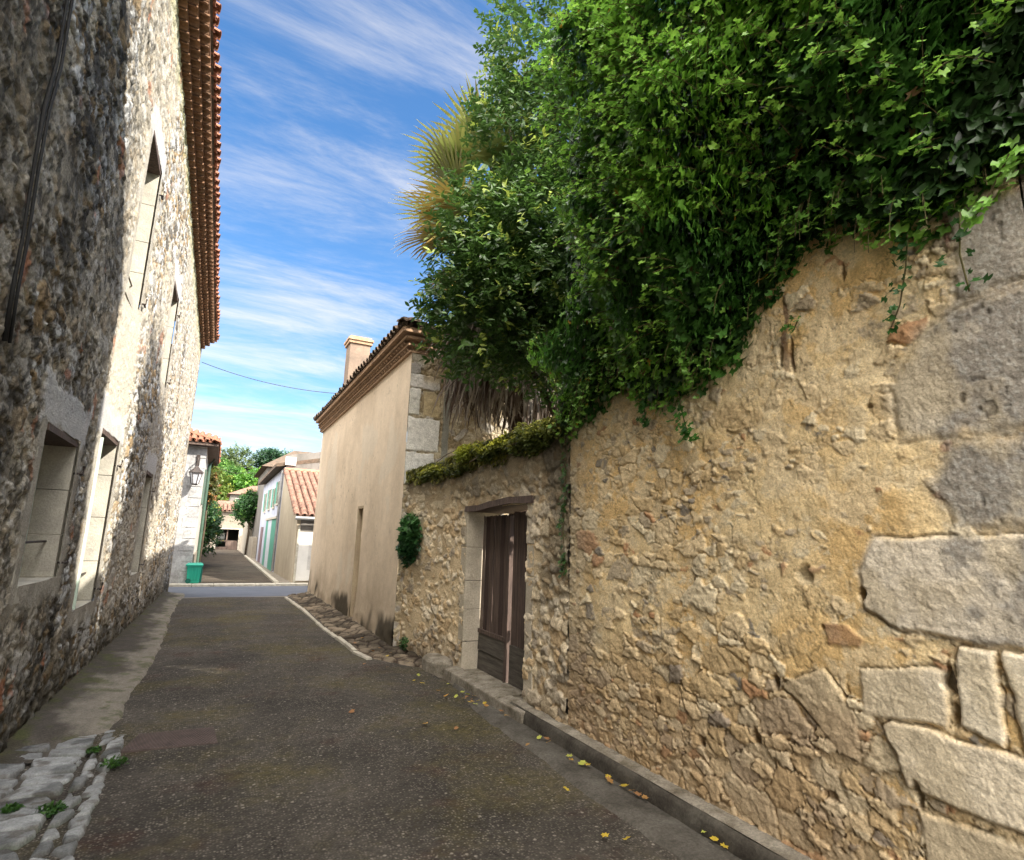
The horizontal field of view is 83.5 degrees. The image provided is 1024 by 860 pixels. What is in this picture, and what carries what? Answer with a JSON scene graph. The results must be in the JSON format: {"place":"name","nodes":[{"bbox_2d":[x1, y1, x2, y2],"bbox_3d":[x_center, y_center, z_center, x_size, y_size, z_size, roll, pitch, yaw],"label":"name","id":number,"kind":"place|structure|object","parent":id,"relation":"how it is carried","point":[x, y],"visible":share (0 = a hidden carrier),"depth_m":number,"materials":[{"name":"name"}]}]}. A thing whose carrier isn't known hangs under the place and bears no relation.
{"place":"outdoors","nodes":[
{"label":"outdoors","id":0,"kind":"place"},
{"bbox_2d":[0,591,184,763],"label":"pavement","id":1,"kind":"structure","parent":0,"point":[92,697],"depth_m":5.68,"materials":[{"name":"grey concrete"}]},
{"bbox_2d":[92,586,307,600],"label":"cross road","id":2,"kind":"structure","parent":0,"point":[236,591],"depth_m":16.53,"materials":[{"name":"grey asphalt"}]},
{"bbox_2d":[191,596,288,597],"bbox_3d":[-7.104,4.283,14.632,3.900,0.008,0.450,7,-12,-26],"label":"cross road edge","id":3,"kind":"object","parent":2,"relation":"on","point":[264,596],"visible":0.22,"depth_m":15.18,"materials":[{"name":"concrete"}]},
{"bbox_2d":[201,549,288,583],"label":"street","id":4,"kind":"structure","parent":0,"point":[228,566],"depth_m":25.28,"materials":[{"name":"grey asphalt"}]},
{"bbox_2d":[239,535,256,557],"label":"garden wall","id":5,"kind":"structure","parent":4,"relation":"on","point":[251,548],"depth_m":36.83,"materials":[{"name":"beige paint"}]},
{"bbox_2d":[244,555,278,582],"bbox_3d":[-13.276,6.944,29.606,0.144,0.105,23.951,7,-12,-26],"label":"kerb line","id":6,"kind":"object","parent":4,"relation":"on","point":[267,574],"visible":0.85,"depth_m":24.27,"materials":[{"name":"stone"}]},
{"bbox_2d":[238,550,289,581],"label":"footway","id":7,"kind":"structure","parent":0,"point":[277,577],"depth_m":23.07,"materials":[{"name":"concrete"}]},
{"bbox_2d":[191,584,394,634],"bbox_3d":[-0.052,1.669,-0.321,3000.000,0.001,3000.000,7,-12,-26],"label":"ground","id":8,"kind":"structure","parent":0,"point":[349,610],"depth_m":11.51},
{"bbox_2d":[0,730,125,859],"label":"cobbled gutter","id":9,"kind":"object","parent":8,"relation":"on","point":[44,779],"visible":0.69,"depth_m":3.55,"materials":[{"name":"grey stone"}]},
{"bbox_2d":[0,802,25,813],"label":"weed","id":10,"kind":"object","parent":9,"relation":"on","point":[9,808],"visible":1,"depth_m":3.30,"materials":[{"name":"green plant"}]},
{"bbox_2d":[31,800,67,817],"bbox_3d":[-2.661,2.185,3.305,0.176,0.070,0.167,7,-12,-26],"label":"weed","id":11,"kind":"object","parent":9,"relation":"on","point":[51,809],"visible":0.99,"depth_m":3.30,"materials":[{"name":"green plant"}]},
{"bbox_2d":[86,744,101,753],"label":"weed","id":12,"kind":"object","parent":9,"relation":"on","point":[94,749],"visible":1,"depth_m":4.20,"materials":[{"name":"green plant"}]},
{"bbox_2d":[0,0,221,752],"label":"stone house","id":13,"kind":"structure","parent":8,"relation":"on","point":[99,371],"depth_m":5.32,"materials":[{"name":"stone"}]},
{"bbox_2d":[19,446,43,576],"bbox_3d":[-3.905,0.599,4.448,0.060,1.125,1.035,7,-12,-26],"label":"window","id":14,"kind":"structure","parent":13,"relation":"in","point":[43,446],"depth_m":4.92,"materials":[{"name":"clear glass"}]},
{"bbox_2d":[1,0,73,342],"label":"wall cable","id":15,"kind":"object","parent":13,"relation":"attached to","point":[7,335],"depth_m":3.38,"materials":[{"name":"black rubber"}]},
{"bbox_2d":[121,727,217,752],"bbox_3d":[-2.701,2.472,4.542,0.660,0.054,0.450,7,-12,-26],"label":"asphalt patch","id":16,"kind":"object","parent":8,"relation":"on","point":[168,739],"visible":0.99,"depth_m":4.52,"materials":[{"name":"grey asphalt"}]},
{"bbox_2d":[169,428,221,583],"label":"white house","id":17,"kind":"structure","parent":8,"relation":"on","point":[207,447],"depth_m":18.34,"materials":[{"name":"paint"}]},
{"bbox_2d":[189,455,203,484],"bbox_3d":[-10.040,1.253,18.223,0.505,0.990,0.390,-5,-13,33],"label":"wall lantern","id":18,"kind":"object","parent":17,"relation":"attached to","point":[196,473],"depth_m":18.09,"materials":[{"name":"metal"}]},
{"bbox_2d":[199,463,222,562],"bbox_3d":[-12.295,3.515,22.899,1.052,4.502,2.035,7,-12,-26],"label":"creeper vine","id":19,"kind":"object","parent":17,"relation":"attached to","point":[213,490],"visible":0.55,"depth_m":22.86,"materials":[{"name":"green plant"}]},
{"bbox_2d":[202,500,224,556],"bbox_3d":[-14.512,4.625,26.918,1.972,3.708,5.830,7,-12,-26],"label":"climbing plant","id":20,"kind":"object","parent":8,"relation":"on","point":[214,520],"visible":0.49,"depth_m":26.32,"materials":[{"name":"green plant"}]},
{"bbox_2d":[210,467,234,500],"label":"hill tree","id":21,"kind":"object","parent":8,"relation":"on","point":[225,488],"visible":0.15,"depth_m":91.36,"materials":[{"name":"green plant"}]},
{"bbox_2d":[206,500,242,549],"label":"end building","id":22,"kind":"structure","parent":8,"relation":"on","point":[230,536],"depth_m":53.46,"materials":[{"name":"paint"}]},
{"bbox_2d":[169,583,307,586],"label":"kerb","id":23,"kind":"structure","parent":8,"relation":"on","point":[228,584],"depth_m":18.02,"materials":[{"name":"concrete"}]},
{"bbox_2d":[185,563,203,583],"bbox_3d":[-9.974,4.481,17.973,0.478,0.615,0.504,7,-12,-26],"label":"green bin","id":24,"kind":"object","parent":23,"relation":"on","point":[194,572],"visible":1,"depth_m":17.81,"materials":[{"name":"plastic"}]},
{"bbox_2d":[227,486,257,511],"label":"village house","id":25,"kind":"structure","parent":8,"relation":"on","point":[231,496],"depth_m":66.98,"materials":[{"name":"tile"}]},
{"bbox_2d":[229,488,258,554],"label":"street tree","id":26,"kind":"object","parent":8,"relation":"on","point":[244,508],"visible":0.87,"depth_m":40.12,"materials":[{"name":"green plant"}]},
{"bbox_2d":[240,488,256,552],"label":"village house","id":27,"kind":"structure","parent":8,"relation":"on","point":[244,537],"depth_m":45.20,"materials":[{"name":"paint"}]},
{"bbox_2d":[252,451,312,558],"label":"village house","id":28,"kind":"structure","parent":8,"relation":"on","point":[263,471],"depth_m":37.54,"materials":[{"name":"paint"}]},
{"bbox_2d":[256,452,320,571],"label":"blue house","id":29,"kind":"structure","parent":8,"relation":"on","point":[272,479],"depth_m":26.15,"materials":[{"name":"paint"}]},
{"bbox_2d":[257,527,263,562],"bbox_3d":[-13.855,6.300,31.558,0.046,1.890,1.300,7,-12,-26],"label":"door","id":30,"kind":"structure","parent":29,"relation":"in","point":[261,532],"depth_m":31.21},
{"bbox_2d":[262,520,268,565],"bbox_3d":[-12.311,5.632,28.628,0.046,2.190,1.250,7,-12,-26],"label":"door","id":31,"kind":"structure","parent":29,"relation":"in","point":[266,529],"depth_m":28.58,"materials":[{"name":"green paint"}]},
{"bbox_2d":[263,493,267,512],"bbox_3d":[-13.649,4.045,31.720,0.047,1.090,1.020,7,-12,-26],"label":"window","id":32,"kind":"structure","parent":29,"relation":"in","point":[266,493],"depth_m":31.81,"materials":[{"name":"stone"}]},
{"bbox_2d":[264,520,271,567],"bbox_3d":[-11.581,5.384,27.226,0.046,2.190,1.850,7,-12,-26],"label":"door","id":33,"kind":"structure","parent":29,"relation":"in","point":[270,521],"depth_m":27.16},
{"bbox_2d":[267,489,271,510],"bbox_3d":[-12.461,3.595,29.451,0.047,1.090,1.020,7,-12,-26],"label":"window","id":34,"kind":"structure","parent":29,"relation":"in","point":[270,491],"depth_m":29.50,"materials":[{"name":"stone"}]},
{"bbox_2d":[267,519,275,570],"bbox_3d":[-10.657,5.072,25.452,0.046,2.190,2.100,7,-12,-26],"label":"door","id":35,"kind":"structure","parent":29,"relation":"in","point":[273,525],"depth_m":25.40,"materials":[{"name":"green paint"}]},
{"bbox_2d":[272,488,275,508],"bbox_3d":[-11.276,3.242,27.163,0.047,0.990,1.020,7,-12,-26],"label":"window","id":36,"kind":"structure","parent":29,"relation":"in","point":[273,505],"depth_m":27.33,"materials":[{"name":"stone"}]},
{"bbox_2d":[275,481,279,505],"bbox_3d":[-10.496,2.833,25.702,0.047,1.090,0.820,7,-12,-26],"label":"window","id":37,"kind":"structure","parent":29,"relation":"in","point":[278,487],"depth_m":25.79,"materials":[{"name":"stone"}]},
{"bbox_2d":[274,467,318,582],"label":"lean to house","id":38,"kind":"structure","parent":8,"relation":"on","point":[295,530],"depth_m":20.84,"materials":[{"name":"paint"}]},
{"bbox_2d":[295,532,312,580],"bbox_3d":[-6.273,4.379,19.846,2.180,1.620,0.032,7,-12,-26],"label":"garage door","id":39,"kind":"structure","parent":38,"relation":"in","point":[305,539],"depth_m":19.44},
{"bbox_2d":[307,316,551,645],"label":"beige house","id":40,"kind":"structure","parent":8,"relation":"on","point":[370,417],"depth_m":10.45,"materials":[{"name":"paint"}]},
{"bbox_2d":[202,362,334,393],"bbox_3d":[-6.911,-1.489,16.406,3.856,0.715,0.018,3,-11,-5],"label":"overhead wire","id":41,"kind":"object","parent":40,"relation":"attached to","point":[265,382],"visible":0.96,"depth_m":16.36,"materials":[{"name":"metal"}]},
{"bbox_2d":[422,653,452,677],"bbox_3d":[-0.934,2.993,7.294,0.339,0.205,0.647,7,-12,-26],"label":"guard stone","id":42,"kind":"object","parent":8,"relation":"on","point":[435,664],"visible":0.83,"depth_m":7.14,"materials":[{"name":"grey stone"}]},
{"bbox_2d":[388,66,561,514],"bbox_3d":[-0.129,-1.192,8.603,3.755,8.887,3.278,7,-12,-26],"label":"palm tree","id":43,"kind":"object","parent":8,"relation":"on","point":[514,409],"visible":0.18,"depth_m":8.21,"materials":[{"name":"green plant"}]},
{"bbox_2d":[398,429,572,736],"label":"gate wall","id":44,"kind":"structure","parent":8,"relation":"on","point":[485,589],"depth_m":6.66,"materials":[{"name":"stone"}]},
{"bbox_2d":[395,511,422,569],"bbox_3d":[-1.521,1.627,8.483,0.414,0.865,0.589,16,-17,-51],"label":"bush","id":45,"kind":"object","parent":44,"relation":"attached to","point":[409,537],"visible":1,"depth_m":8.37,"materials":[{"name":"green plant"}]},
{"bbox_2d":[414,464,444,482],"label":"creeper","id":46,"kind":"object","parent":44,"relation":"attached to","point":[437,469],"visible":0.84,"depth_m":8.21,"materials":[{"name":"green plant"}]},
{"bbox_2d":[442,460,475,479],"bbox_3d":[-0.709,0.519,7.586,0.274,0.250,1.109,7,-12,-26],"label":"creeper","id":47,"kind":"object","parent":44,"relation":"attached to","point":[458,468],"visible":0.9,"depth_m":7.47,"materials":[{"name":"green plant"}]},
{"bbox_2d":[452,442,474,463],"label":"creeper","id":48,"kind":"object","parent":44,"relation":"attached to","point":[462,452],"visible":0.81,"depth_m":7.25,"materials":[{"name":"green plant"}]},
{"bbox_2d":[405,415,564,486],"bbox_3d":[-0.515,0.383,7.191,0.238,0.491,4.263,8,-12,-29],"label":"moss","id":49,"kind":"object","parent":44,"relation":"attached to","point":[411,477],"visible":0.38,"depth_m":7.18,"materials":[{"name":"green plant"}]},
{"bbox_2d":[468,431,518,463],"bbox_3d":[-0.219,0.214,6.696,0.389,0.378,1.218,7,-12,-26],"label":"creeper","id":50,"kind":"object","parent":44,"relation":"attached to","point":[484,453],"visible":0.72,"depth_m":6.57,"materials":[{"name":"green plant"}]},
{"bbox_2d":[477,514,513,682],"bbox_3d":[-0.205,1.942,6.828,0.060,1.861,0.804,7,-12,-26],"label":"door","id":51,"kind":"structure","parent":44,"relation":"in","point":[494,637],"depth_m":6.77,"materials":[{"name":"brown wood"}]},
{"bbox_2d":[508,511,526,689],"bbox_3d":[0.163,1.802,6.140,0.046,1.862,0.695,7,-12,-26],"label":"door","id":52,"kind":"structure","parent":44,"relation":"in","point":[516,649],"depth_m":6.28,"materials":[{"name":"brown wood"}]},
{"bbox_2d":[503,414,573,459],"bbox_3d":[0.232,0.094,5.822,0.376,0.422,1.323,7,-12,-26],"label":"creeper","id":53,"kind":"object","parent":44,"relation":"attached to","point":[542,430],"visible":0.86,"depth_m":5.72,"materials":[{"name":"green plant"}]},
{"bbox_2d":[556,431,570,578],"bbox_3d":[0.470,0.663,5.235,0.092,1.364,0.204,7,-12,-26],"label":"ivy tendril","id":54,"kind":"object","parent":44,"relation":"attached to","point":[562,556],"visible":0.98,"depth_m":5.25,"materials":[{"name":"green plant"}]},
{"bbox_2d":[442,666,535,723],"bbox_3d":[-0.075,2.835,6.251,0.717,0.153,1.998,7,-12,-26],"label":"threshold","id":55,"kind":"object","parent":8,"relation":"on","point":[497,694],"visible":0.56,"depth_m":6.10,"materials":[{"name":"stone"}]},
{"bbox_2d":[405,0,677,415],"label":"laurel tree","id":56,"kind":"object","parent":8,"relation":"on","point":[481,261],"visible":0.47,"depth_m":6.68,"materials":[{"name":"green plant"}]},
{"bbox_2d":[510,699,812,859],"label":"kerb","id":57,"kind":"structure","parent":8,"relation":"on","point":[739,845],"depth_m":3.65,"materials":[{"name":"grey concrete"}]},
{"bbox_2d":[567,154,1023,859],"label":"rubble wall","id":58,"kind":"structure","parent":8,"relation":"on","point":[797,596],"depth_m":2.94,"materials":[{"name":"stone"}]},
{"bbox_2d":[513,0,1023,443],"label":"ivy","id":59,"kind":"object","parent":58,"relation":"attached to","point":[768,137],"visible":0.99,"depth_m":3.37,"materials":[{"name":"green plant"}]},
{"bbox_2d":[635,390,650,427],"bbox_3d":[0.985,-0.166,4.344,0.071,0.328,0.183,7,-12,-26],"label":"ivy tendril","id":60,"kind":"object","parent":59,"relation":"hanging from","point":[643,405],"visible":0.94,"depth_m":4.33,"materials":[{"name":"green plant"}]},
{"bbox_2d":[666,383,700,443],"bbox_3d":[1.161,-0.120,3.940,0.098,0.440,0.306,10,-13,-35],"label":"ivy tendril","id":61,"kind":"object","parent":59,"relation":"hanging from","point":[685,430],"visible":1,"depth_m":3.94,"materials":[{"name":"green plant"}]},
{"bbox_2d":[881,224,921,334],"bbox_3d":[1.856,-0.711,2.724,0.074,0.492,0.219,7,-12,-26],"label":"ivy tendril","id":62,"kind":"object","parent":59,"relation":"attached to","point":[901,257],"visible":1,"depth_m":2.75,"materials":[{"name":"green plant"}]},
{"bbox_2d":[933,204,992,291],"bbox_3d":[1.977,-0.816,2.535,0.204,0.423,0.076,-9,-15,44],"label":"ivy tendril","id":63,"kind":"object","parent":59,"relation":"hanging from","point":[960,233],"visible":0.99,"depth_m":2.53,"materials":[{"name":"green plant"}]},
{"bbox_2d":[959,134,1023,231],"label":"ivy tendril","id":64,"kind":"object","parent":59,"relation":"attached to","point":[969,218],"visible":1,"depth_m":2.27,"materials":[{"name":"green plant"}]},
{"bbox_2d":[779,315,800,332],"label":"weed","id":65,"kind":"object","parent":58,"relation":"attached to","point":[790,326],"visible":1,"depth_m":3.28,"materials":[{"name":"green plant"}]},
{"bbox_2d":[12,597,680,859],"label":"street","id":66,"kind":"structure","parent":0,"point":[298,761],"depth_m":4.04,"materials":[{"name":"grey asphalt"}]},
{"bbox_2d":[99,754,128,768],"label":"weed","id":67,"kind":"object","parent":66,"relation":"on","point":[113,763],"visible":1,"depth_m":3.98,"materials":[{"name":"green plant"}]},
{"bbox_2d":[285,597,371,659],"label":"edging stones","id":68,"kind":"object","parent":66,"relation":"on","point":[348,646],"visible":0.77,"depth_m":9.42,"materials":[{"name":"stone"}]},
{"bbox_2d":[452,683,740,859],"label":"gutter","id":69,"kind":"object","parent":66,"relation":"on","point":[658,826],"visible":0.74,"depth_m":3.78,"materials":[{"name":"grey concrete"}]},
{"bbox_2d":[709,836,718,840],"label":"fallen leaf","id":70,"kind":"object","parent":69,"relation":"on","point":[714,838],"visible":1,"depth_m":3.22,"materials":[{"name":"yellow plant"}]},
{"bbox_2d":[288,592,451,685],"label":"verge","id":71,"kind":"structure","parent":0,"point":[340,624],"depth_m":9.47,"materials":[{"name":"stone"}]},
{"bbox_2d":[398,636,408,650],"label":"weed","id":72,"kind":"object","parent":71,"relation":"on","point":[404,642],"visible":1,"depth_m":8.18,"materials":[{"name":"green plant"}]},
{"bbox_2d":[139,0,675,474],"label":"sky","id":73,"kind":"structure","parent":0,"point":[319,97],"materials":[{"name":"blue"}]},
{"bbox_2d":[1019,164,1023,193],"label":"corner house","id":74,"kind":"structure","parent":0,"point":[1021,166],"depth_m":2.42,"materials":[{"name":"stone"}]},
{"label":"hill","id":75,"kind":"structure","parent":0,"visible":0},
{"bbox_2d":[213,457,243,490],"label":"hill tree","id":76,"kind":"object","parent":75,"relation":"on","point":[227,465],"visible":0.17,"depth_m":99.83,"materials":[{"name":"green plant"}]},
{"bbox_2d":[220,441,255,511],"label":"hill tree","id":77,"kind":"object","parent":75,"relation":"on","point":[234,457],"visible":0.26,"depth_m":114.90,"materials":[{"name":"green plant"}]},
{"bbox_2d":[232,466,258,490],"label":"hill tree","id":78,"kind":"object","parent":75,"relation":"on","point":[245,482],"visible":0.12,"depth_m":98.45,"materials":[{"name":"green plant"}]},
{"bbox_2d":[248,447,287,470],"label":"hill tree","id":79,"kind":"object","parent":75,"relation":"on","point":[268,455],"visible":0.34,"depth_m":120.71,"materials":[{"name":"green plant"}]}
]}

